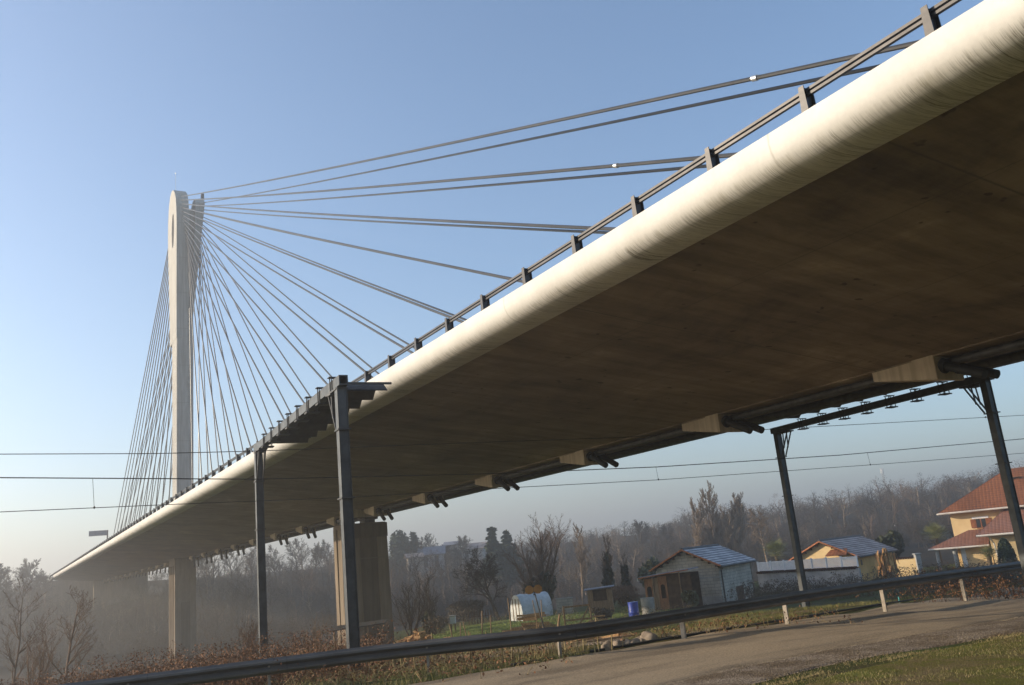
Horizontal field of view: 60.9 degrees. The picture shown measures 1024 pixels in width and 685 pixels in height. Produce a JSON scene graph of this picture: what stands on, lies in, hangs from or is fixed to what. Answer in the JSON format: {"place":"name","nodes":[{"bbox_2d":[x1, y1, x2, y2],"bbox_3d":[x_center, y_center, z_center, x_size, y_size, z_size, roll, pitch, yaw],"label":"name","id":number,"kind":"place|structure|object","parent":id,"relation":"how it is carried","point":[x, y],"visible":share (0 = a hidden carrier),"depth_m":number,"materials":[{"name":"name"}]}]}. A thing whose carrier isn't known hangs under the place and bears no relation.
{"place":"outdoors","nodes":[
{"label":"outdoors","id":0,"kind":"place"},
{"bbox_2d":[0,621,418,666],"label":"river","id":1,"kind":"structure","parent":0,"point":[117,651],"depth_m":146.91,"materials":[{"name":"grey liquid"}]},
{"bbox_2d":[0,492,1023,684],"bbox_3d":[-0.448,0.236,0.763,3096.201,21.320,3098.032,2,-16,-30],"label":"ground","id":2,"kind":"structure","parent":0,"point":[928,558],"depth_m":142.80,"materials":[{"name":"green plant"}]},
{"bbox_2d":[0,563,29,642],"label":"bare tree","id":3,"kind":"object","parent":2,"relation":"on","point":[5,575],"visible":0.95,"depth_m":167.36,"materials":[{"name":"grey plant"}]},
{"bbox_2d":[0,573,55,683],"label":"young tree","id":4,"kind":"object","parent":2,"relation":"on","point":[7,645],"visible":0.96,"depth_m":45.51,"materials":[{"name":"brown plant"}]},
{"bbox_2d":[12,558,55,622],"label":"bare tree","id":5,"kind":"object","parent":2,"relation":"on","point":[42,578],"visible":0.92,"depth_m":193.81,"materials":[{"name":"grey plant"}]},
{"bbox_2d":[20,617,64,684],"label":"young tree","id":6,"kind":"object","parent":2,"relation":"on","point":[41,659],"visible":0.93,"depth_m":38.53,"materials":[{"name":"brown plant"}]},
{"bbox_2d":[34,585,97,681],"bbox_3d":[-21.464,14.631,42.317,2.374,5.569,3.837,-15,-16,33],"label":"young tree","id":7,"kind":"object","parent":2,"relation":"on","point":[70,650],"visible":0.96,"depth_m":42.84,"materials":[{"name":"brown plant"}]},
{"bbox_2d":[198,557,220,585],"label":"ridge tree","id":8,"kind":"object","parent":2,"relation":"on","point":[201,561],"visible":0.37,"depth_m":228.44,"materials":[{"name":"grey plant"}]},
{"bbox_2d":[0,617,442,684],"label":"brambles","id":9,"kind":"object","parent":2,"relation":"on","point":[234,658],"visible":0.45,"depth_m":23.88,"materials":[{"name":"brown plant"}]},
{"bbox_2d":[220,551,246,585],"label":"ridge tree","id":10,"kind":"object","parent":2,"relation":"on","point":[226,564],"visible":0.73,"depth_m":234.01,"materials":[{"name":"grey plant"}]},
{"bbox_2d":[232,618,271,657],"bbox_3d":[-10.830,12.735,36.341,1.624,2.458,1.599,-6,-14,3],"label":"thorn bush","id":11,"kind":"object","parent":2,"relation":"on","point":[249,642],"visible":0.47,"depth_m":36.26,"materials":[{"name":"brown plant"}]},
{"bbox_2d":[242,546,265,586],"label":"ridge tree","id":12,"kind":"object","parent":2,"relation":"on","point":[251,555],"visible":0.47,"depth_m":225.31,"materials":[{"name":"grey plant"}]},
{"bbox_2d":[265,544,283,583],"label":"ridge tree","id":13,"kind":"object","parent":2,"relation":"on","point":[268,556],"visible":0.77,"depth_m":231.15,"materials":[{"name":"grey plant"}]},
{"bbox_2d":[285,537,315,580],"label":"ridge tree","id":14,"kind":"object","parent":2,"relation":"on","point":[296,543],"visible":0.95,"depth_m":224.65,"materials":[{"name":"grey plant"}]},
{"bbox_2d":[298,614,331,651],"bbox_3d":[-9.100,13.727,40.017,0.906,2.558,1.770,-18,-18,40],"label":"thorn bush","id":15,"kind":"object","parent":2,"relation":"on","point":[314,628],"visible":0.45,"depth_m":40.23,"materials":[{"name":"brown plant"}]},
{"bbox_2d":[310,541,324,573],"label":"ridge tree","id":16,"kind":"object","parent":2,"relation":"on","point":[314,555],"visible":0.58,"depth_m":229.53,"materials":[{"name":"grey plant"}]},
{"bbox_2d":[253,375,391,673],"bbox_3d":[-6.017,6.306,27.048,1.750,8.330,11.917,1,-15,-27],"label":"line gantry","id":17,"kind":"object","parent":2,"relation":"on","point":[335,399],"visible":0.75,"depth_m":24.13,"materials":[{"name":"metal"}]},
{"bbox_2d":[0,415,1022,454],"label":"feeder wire","id":18,"kind":"object","parent":17,"relation":"attached to","point":[469,442],"visible":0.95,"depth_m":28.18,"materials":[{"name":"grey metal"}]},
{"bbox_2d":[0,438,1023,511],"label":"overhead line","id":19,"kind":"object","parent":17,"relation":"hanging from","point":[94,507],"visible":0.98,"depth_m":28.00,"materials":[{"name":"grey metal"}]},
{"bbox_2d":[315,540,333,573],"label":"ridge tree","id":20,"kind":"object","parent":2,"relation":"on","point":[320,553],"visible":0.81,"depth_m":226.50,"materials":[{"name":"grey plant"}]},
{"bbox_2d":[329,619,387,648],"bbox_3d":[-7.338,14.816,42.184,2.652,2.380,1.802,-5,-14,-4],"label":"wood shelter","id":21,"kind":"object","parent":2,"relation":"on","point":[362,624],"visible":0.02,"depth_m":41.99,"materials":[{"name":"wood"}]},
{"bbox_2d":[389,530,415,570],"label":"round tree","id":22,"kind":"object","parent":2,"relation":"on","point":[399,539],"visible":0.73,"depth_m":217.25,"materials":[{"name":"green plant"}]},
{"bbox_2d":[404,531,421,567],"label":"conifer","id":23,"kind":"object","parent":2,"relation":"on","point":[414,538],"visible":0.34,"depth_m":220.63,"materials":[{"name":"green plant"}]},
{"bbox_2d":[391,564,437,635],"bbox_3d":[-6.837,18.240,61.394,3.727,5.638,2.185,-12,-15,24],"label":"bare shrub","id":24,"kind":"object","parent":2,"relation":"on","point":[408,618],"visible":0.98,"depth_m":61.28,"materials":[{"name":"brown plant"}]},
{"bbox_2d":[404,553,424,580],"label":"house","id":25,"kind":"structure","parent":2,"relation":"on","point":[422,554],"depth_m":208.15,"materials":[{"name":"grey tile"}]},
{"bbox_2d":[415,574,439,633],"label":"bare shrub","id":26,"kind":"object","parent":2,"relation":"on","point":[432,611],"visible":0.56,"depth_m":66.88,"materials":[{"name":"brown plant"}]},
{"bbox_2d":[419,533,438,546],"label":"ridge tree","id":27,"kind":"object","parent":2,"relation":"on","point":[428,543],"visible":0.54,"depth_m":221.79,"materials":[{"name":"grey plant"}]},
{"bbox_2d":[417,545,445,576],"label":"house","id":28,"kind":"structure","parent":2,"relation":"on","point":[441,549],"depth_m":216.21,"materials":[{"name":"grey paint"}]},
{"bbox_2d":[287,645,589,684],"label":"verge grass","id":29,"kind":"structure","parent":2,"relation":"on","point":[503,664],"depth_m":18.19,"materials":[{"name":"plant"}]},
{"bbox_2d":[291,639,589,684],"bbox_3d":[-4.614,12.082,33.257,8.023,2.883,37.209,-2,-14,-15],"label":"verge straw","id":30,"kind":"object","parent":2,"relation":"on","point":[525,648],"visible":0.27,"depth_m":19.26,"materials":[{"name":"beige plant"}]},
{"bbox_2d":[451,535,472,560],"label":"ridge tree","id":31,"kind":"object","parent":2,"relation":"on","point":[461,542],"visible":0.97,"depth_m":220.72,"materials":[{"name":"grey plant"}]},
{"bbox_2d":[445,599,486,621],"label":"bush","id":32,"kind":"object","parent":2,"relation":"on","point":[460,607],"visible":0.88,"depth_m":79.98,"materials":[{"name":"green plant"}]},
{"bbox_2d":[459,542,486,570],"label":"house","id":33,"kind":"structure","parent":2,"relation":"on","point":[480,547],"depth_m":220.16,"materials":[{"name":"grey paint"}]},
{"bbox_2d":[451,545,507,619],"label":"bare tree","id":34,"kind":"object","parent":2,"relation":"on","point":[476,580],"visible":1,"depth_m":79.47,"materials":[{"name":"brown plant"}]},
{"bbox_2d":[477,526,515,590],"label":"conifer","id":35,"kind":"object","parent":2,"relation":"on","point":[493,546],"visible":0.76,"depth_m":172.06,"materials":[{"name":"green plant"}]},
{"bbox_2d":[0,472,994,674],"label":"hillside undergrowth","id":36,"kind":"object","parent":2,"relation":"on","point":[913,533],"visible":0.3,"depth_m":159.53,"materials":[{"name":"brown plant"}]},
{"bbox_2d":[392,618,612,670],"bbox_3d":[-0.244,6.898,19.637,5.076,0.955,0.907,-6,-14,0],"label":"stake row","id":37,"kind":"object","parent":2,"relation":"on","point":[471,652],"visible":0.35,"depth_m":19.38,"materials":[{"name":"brown wood"}]},
{"bbox_2d":[0,457,1023,659],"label":"hillside wood","id":38,"kind":"object","parent":2,"relation":"on","point":[801,525],"visible":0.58,"depth_m":183.32,"materials":[{"name":"brown plant"}]},
{"bbox_2d":[500,530,528,595],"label":"conifer","id":39,"kind":"object","parent":2,"relation":"on","point":[507,540],"visible":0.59,"depth_m":175.74,"materials":[{"name":"green plant"}]},
{"bbox_2d":[45,0,1023,662],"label":"cable stayed bridge","id":40,"kind":"structure","parent":2,"relation":"on","point":[859,238],"depth_m":21.58,"materials":[{"name":"concrete"}]},
{"bbox_2d":[89,530,107,538],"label":"gantry sign","id":41,"kind":"object","parent":40,"relation":"on","point":[99,533],"visible":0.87,"depth_m":169.25,"materials":[{"name":"metal"}]},
{"bbox_2d":[525,585,543,627],"bbox_3d":[1.123,12.126,38.186,0.854,2.869,0.090,-6,-14,0],"label":"rail sign","id":42,"kind":"object","parent":2,"relation":"on","point":[536,589],"visible":0.92,"depth_m":38.43,"materials":[{"name":"metal"}]},
{"bbox_2d":[499,512,571,599],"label":"bare tree","id":43,"kind":"object","parent":2,"relation":"on","point":[548,585],"visible":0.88,"depth_m":85.23,"materials":[{"name":"brown plant"}]},
{"bbox_2d":[58,561,1021,684],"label":"guardrail","id":44,"kind":"object","parent":2,"relation":"on","point":[262,667],"visible":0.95,"depth_m":18.14,"materials":[{"name":"metal"}]},
{"bbox_2d":[534,529,558,569],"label":"ridge tree","id":45,"kind":"object","parent":2,"relation":"on","point":[544,549],"visible":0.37,"depth_m":198.90,"materials":[{"name":"grey plant"}]},
{"bbox_2d":[239,605,862,684],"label":"dry weeds","id":46,"kind":"object","parent":2,"relation":"on","point":[386,669],"visible":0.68,"depth_m":18.98,"materials":[{"name":"brown plant"}]},
{"bbox_2d":[401,600,706,631],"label":"garden weeds","id":47,"kind":"object","parent":2,"relation":"on","point":[688,605],"visible":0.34,"depth_m":62.30,"materials":[{"name":"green plant"}]},
{"bbox_2d":[555,597,573,614],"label":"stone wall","id":48,"kind":"structure","parent":2,"relation":"on","point":[562,602],"depth_m":73.77,"materials":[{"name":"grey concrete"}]},
{"bbox_2d":[572,523,593,604],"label":"bare tree","id":49,"kind":"object","parent":2,"relation":"on","point":[580,558],"visible":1,"depth_m":113.92,"materials":[{"name":"brown plant"}]},
{"bbox_2d":[600,535,615,602],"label":"ivy tree","id":50,"kind":"object","parent":2,"relation":"on","point":[608,575],"visible":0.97,"depth_m":88.63,"materials":[{"name":"green plant"}]},
{"bbox_2d":[619,553,633,595],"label":"ivy tree","id":51,"kind":"object","parent":2,"relation":"on","point":[625,575],"visible":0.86,"depth_m":86.38,"materials":[{"name":"green plant"}]},
{"bbox_2d":[612,585,642,606],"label":"hedge","id":52,"kind":"object","parent":2,"relation":"on","point":[621,593],"visible":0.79,"depth_m":72.28,"materials":[{"name":"green plant"}]},
{"bbox_2d":[631,519,649,556],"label":"ridge tree","id":53,"kind":"object","parent":2,"relation":"on","point":[638,530],"visible":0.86,"depth_m":198.74,"materials":[{"name":"grey plant"}]},
{"bbox_2d":[264,579,1022,684],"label":"grass verge","id":54,"kind":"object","parent":2,"relation":"on","point":[832,609],"depth_m":21.05,"materials":[{"name":"plant"}]},
{"bbox_2d":[640,631,657,640],"bbox_3d":[3.434,7.400,21.785,0.456,0.340,0.463,-10,-14,18],"label":"boulder","id":55,"kind":"object","parent":54,"relation":"on","point":[647,635],"visible":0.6,"depth_m":21.64,"materials":[{"name":"stone"}]},
{"bbox_2d":[637,556,659,587],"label":"olive tree","id":56,"kind":"object","parent":2,"relation":"on","point":[643,571],"visible":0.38,"depth_m":86.35,"materials":[{"name":"green plant"}]},
{"bbox_2d":[658,523,674,544],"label":"ridge tree","id":57,"kind":"object","parent":2,"relation":"on","point":[669,528],"visible":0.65,"depth_m":199.06,"materials":[{"name":"grey plant"}]},
{"bbox_2d":[637,567,702,609],"bbox_3d":[11.055,17.372,60.809,3.663,2.895,3.050,-12,-15,23],"label":"wooden kiosk","id":58,"kind":"object","parent":2,"relation":"on","point":[664,589],"visible":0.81,"depth_m":59.97,"materials":[{"name":"brown wood"}]},
{"bbox_2d":[653,578,660,609],"bbox_3d":[10.030,17.523,60.105,0.340,2.462,0.040,-12,-15,23],"label":"door","id":59,"kind":"structure","parent":58,"relation":"in","point":[655,582],"depth_m":60.12,"materials":[{"name":"brown wood"}]},
{"bbox_2d":[680,590,699,606],"bbox_3d":[11.835,16.963,57.350,1.341,1.422,1.255,2,-16,-30],"label":"agave clump","id":60,"kind":"object","parent":2,"relation":"on","point":[691,598],"visible":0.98,"depth_m":57.13,"materials":[{"name":"green plant"}]},
{"bbox_2d":[688,496,710,546],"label":"poplar tree","id":61,"kind":"object","parent":2,"relation":"on","point":[699,537],"visible":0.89,"depth_m":133.71,"materials":[{"name":"brown plant"}]},
{"bbox_2d":[649,544,756,604],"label":"barn","id":62,"kind":"structure","parent":2,"relation":"on","point":[719,568],"depth_m":64.13,"materials":[{"name":"metal"}]},
{"bbox_2d":[697,480,733,547],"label":"poplar tree","id":63,"kind":"object","parent":2,"relation":"on","point":[714,519],"visible":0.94,"depth_m":134.89,"materials":[{"name":"brown plant"}]},
{"bbox_2d":[719,492,746,551],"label":"poplar tree","id":64,"kind":"object","parent":2,"relation":"on","point":[738,513],"visible":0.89,"depth_m":133.59,"materials":[{"name":"brown plant"}]},
{"bbox_2d":[746,505,786,569],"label":"birch tree","id":65,"kind":"object","parent":2,"relation":"on","point":[759,521],"visible":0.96,"depth_m":123.62,"materials":[{"name":"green plant"}]},
{"bbox_2d":[760,537,789,565],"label":"tree","id":66,"kind":"object","parent":2,"relation":"on","point":[775,546],"visible":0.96,"depth_m":92.48,"materials":[{"name":"green plant"}]},
{"bbox_2d":[756,566,861,591],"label":"garden wall","id":67,"kind":"structure","parent":2,"relation":"on","point":[780,575],"depth_m":66.67,"materials":[{"name":"grey paint"}]},
{"bbox_2d":[756,555,858,571],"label":"louvre fence","id":68,"kind":"object","parent":67,"relation":"on","point":[773,566],"visible":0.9,"depth_m":66.73,"materials":[{"name":"white paint"}]},
{"bbox_2d":[788,535,898,580],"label":"house","id":69,"kind":"structure","parent":2,"relation":"on","point":[864,549],"depth_m":75.39,"materials":[{"name":"brown tile"}]},
{"bbox_2d":[667,616,1023,684],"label":"gravel shoulder","id":70,"kind":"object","parent":2,"relation":"on","point":[745,674],"visible":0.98,"depth_m":14.76},
{"bbox_2d":[721,617,1017,684],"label":"pebbles","id":71,"kind":"object","parent":2,"relation":"on","point":[836,662],"visible":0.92,"depth_m":14.16,"materials":[{"name":"gravel"}]},
{"bbox_2d":[724,555,1022,601],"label":"grey vines","id":72,"kind":"object","parent":2,"relation":"on","point":[794,584],"visible":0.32,"depth_m":55.38,"materials":[{"name":"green plant"}]},
{"bbox_2d":[875,548,900,578],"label":"withered plant","id":73,"kind":"object","parent":2,"relation":"on","point":[884,558],"visible":0.78,"depth_m":69.15,"materials":[{"name":"brown plant"}]},
{"bbox_2d":[875,530,904,564],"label":"round tree","id":74,"kind":"object","parent":2,"relation":"on","point":[892,538],"visible":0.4,"depth_m":91.93,"materials":[{"name":"green plant"}]},
{"bbox_2d":[767,632,1023,684],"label":"moss verge","id":75,"kind":"structure","parent":2,"relation":"on","point":[933,664],"depth_m":12.43,"materials":[{"name":"green plant"}]},
{"bbox_2d":[770,375,1023,606],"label":"line gantry","id":76,"kind":"object","parent":2,"relation":"on","point":[989,406],"visible":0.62,"depth_m":32.95,"materials":[{"name":"metal"}]},
{"bbox_2d":[896,556,916,576],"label":"yellow wall","id":77,"kind":"structure","parent":2,"relation":"on","point":[909,561],"depth_m":70.47,"materials":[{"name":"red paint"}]},
{"bbox_2d":[912,553,922,572],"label":"gate pillar","id":78,"kind":"structure","parent":2,"relation":"on","point":[917,556],"depth_m":69.92,"materials":[{"name":"grey concrete"}]},
{"bbox_2d":[917,520,950,563],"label":"tree","id":79,"kind":"object","parent":2,"relation":"on","point":[930,529],"visible":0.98,"depth_m":92.52,"materials":[{"name":"green plant"}]},
{"bbox_2d":[854,564,1023,603],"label":"russet brush","id":80,"kind":"object","parent":2,"relation":"on","point":[1000,592],"visible":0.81,"depth_m":31.80,"materials":[{"name":"brown plant"}]},
{"bbox_2d":[928,467,1023,569],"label":"villa","id":81,"kind":"object","parent":2,"relation":"on","point":[979,516],"visible":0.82,"depth_m":81.42,"materials":[{"name":"beige tile"}]},
{"bbox_2d":[975,518,986,528],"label":"window","id":82,"kind":"structure","parent":81,"relation":"in","point":[980,523],"depth_m":81.98,"materials":[{"name":"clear glass"}]},
{"bbox_2d":[978,544,1001,564],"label":"tree","id":83,"kind":"object","parent":2,"relation":"on","point":[989,555],"visible":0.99,"depth_m":68.94,"materials":[{"name":"green plant"}]},
{"bbox_2d":[997,537,1017,563],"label":"conical thuja","id":84,"kind":"object","parent":2,"relation":"on","point":[1007,553],"visible":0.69,"depth_m":68.82,"materials":[{"name":"green plant"}]},
{"bbox_2d":[0,0,1023,591],"label":"sky","id":85,"kind":"structure","parent":0,"point":[102,102],"materials":[{"name":"blue"}]},
{"bbox_2d":[370,627,727,670],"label":"gravel yard","id":86,"kind":"structure","parent":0,"point":[557,646],"depth_m":23.61,"materials":[{"name":"gravel"}]},
{"bbox_2d":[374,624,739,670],"bbox_3d":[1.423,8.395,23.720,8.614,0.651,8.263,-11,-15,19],"label":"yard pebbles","id":87,"kind":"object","parent":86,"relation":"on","point":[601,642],"visible":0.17,"depth_m":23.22,"materials":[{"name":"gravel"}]},
{"bbox_2d":[554,632,634,642],"bbox_3d":[2.515,8.623,25.693,2.648,0.374,1.034,-6,-14,0],"label":"plank","id":88,"kind":"object","parent":86,"relation":"on","point":[607,636],"visible":0.34,"depth_m":25.39,"materials":[{"name":"brown wood"}]},
{"bbox_2d":[568,633,640,644],"bbox_3d":[2.620,8.157,23.962,2.185,0.111,0.100,-4,-14,-5],"label":"plank","id":89,"kind":"object","parent":86,"relation":"on","point":[608,638],"visible":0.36,"depth_m":23.92,"materials":[{"name":"brown wood"}]},
{"bbox_2d":[430,605,679,638],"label":"lawn","id":90,"kind":"structure","parent":0,"point":[493,626],"depth_m":63.42,"materials":[{"name":"green plant"}]},
{"bbox_2d":[396,630,448,642],"bbox_3d":[-5.476,17.835,52.344,4.418,0.987,2.121,-6,-14,0],"label":"log pile","id":91,"kind":"object","parent":90,"relation":"on","point":[427,637],"visible":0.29,"depth_m":52.02,"materials":[{"name":"brown wood"}]},
{"bbox_2d":[424,614,448,634],"bbox_3d":[-5.469,20.540,62.961,1.873,1.660,2.346,2,-16,-30],"label":"bush","id":92,"kind":"object","parent":90,"relation":"on","point":[438,623],"visible":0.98,"depth_m":62.87,"materials":[{"name":"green plant"}]},
{"bbox_2d":[468,608,492,623],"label":"picket fence","id":93,"kind":"object","parent":90,"relation":"on","point":[485,615],"visible":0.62,"depth_m":74.67,"materials":[{"name":"brown wood"}]},
{"bbox_2d":[502,612,555,631],"bbox_3d":[1.010,17.599,54.332,4.325,1.306,1.610,-6,-14,0],"label":"timber pile","id":94,"kind":"object","parent":90,"relation":"on","point":[527,617],"visible":0.55,"depth_m":54.09,"materials":[{"name":"brown wood"}]},
{"bbox_2d":[510,591,552,620],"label":"plastic tunnel","id":95,"kind":"structure","parent":90,"relation":"on","point":[521,604],"depth_m":69.91,"materials":[{"name":"white plastic"}]},
{"bbox_2d":[563,603,592,624],"bbox_3d":[3.358,14.137,43.788,1.433,1.834,0.170,-5,-14,-3],"label":"gate frame","id":96,"kind":"object","parent":90,"relation":"on","point":[583,618],"visible":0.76,"depth_m":43.88,"materials":[{"name":"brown wood"}]},
{"bbox_2d":[583,585,613,612],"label":"plank hut","id":97,"kind":"object","parent":90,"relation":"on","point":[600,597],"visible":0.56,"depth_m":67.18,"materials":[{"name":"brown wood"}]},
{"bbox_2d":[588,607,614,620],"bbox_3d":[5.987,17.924,57.215,1.769,1.161,1.745,2,-16,-30],"label":"bush","id":98,"kind":"object","parent":90,"relation":"on","point":[606,612],"visible":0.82,"depth_m":56.93,"materials":[{"name":"green plant"}]},
{"bbox_2d":[627,601,638,616],"bbox_3d":[7.229,16.108,51.498,0.650,1.453,0.650,2,-16,-30],"label":"plastic barrel","id":99,"kind":"object","parent":90,"relation":"on","point":[633,608],"visible":0.59,"depth_m":51.34,"materials":[{"name":"blue plastic"}]},
{"bbox_2d":[640,597,655,614],"bbox_3d":[9.133,17.848,58.235,0.920,1.496,0.920,2,-16,-30],"label":"water cistern","id":100,"kind":"object","parent":90,"relation":"on","point":[649,602],"visible":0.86,"depth_m":57.95,"materials":[{"name":"grey plastic"}]},
{"bbox_2d":[410,587,1023,684],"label":"road","id":101,"kind":"structure","parent":0,"point":[670,662],"depth_m":17.04,"materials":[{"name":"grey asphalt"}]},
{"bbox_2d":[675,619,1023,684],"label":"edge tufts","id":102,"kind":"object","parent":101,"relation":"on","point":[794,679],"visible":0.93,"depth_m":13.93,"materials":[{"name":"green plant"}]},
{"bbox_2d":[622,580,1023,640],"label":"grass bank","id":103,"kind":"structure","parent":0,"point":[806,611],"depth_m":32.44,"materials":[{"name":"plant"}]},
{"bbox_2d":[510,598,922,665],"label":"kerb","id":104,"kind":"structure","parent":103,"relation":"on","point":[667,638],"depth_m":22.49,"materials":[{"name":"grey concrete"}]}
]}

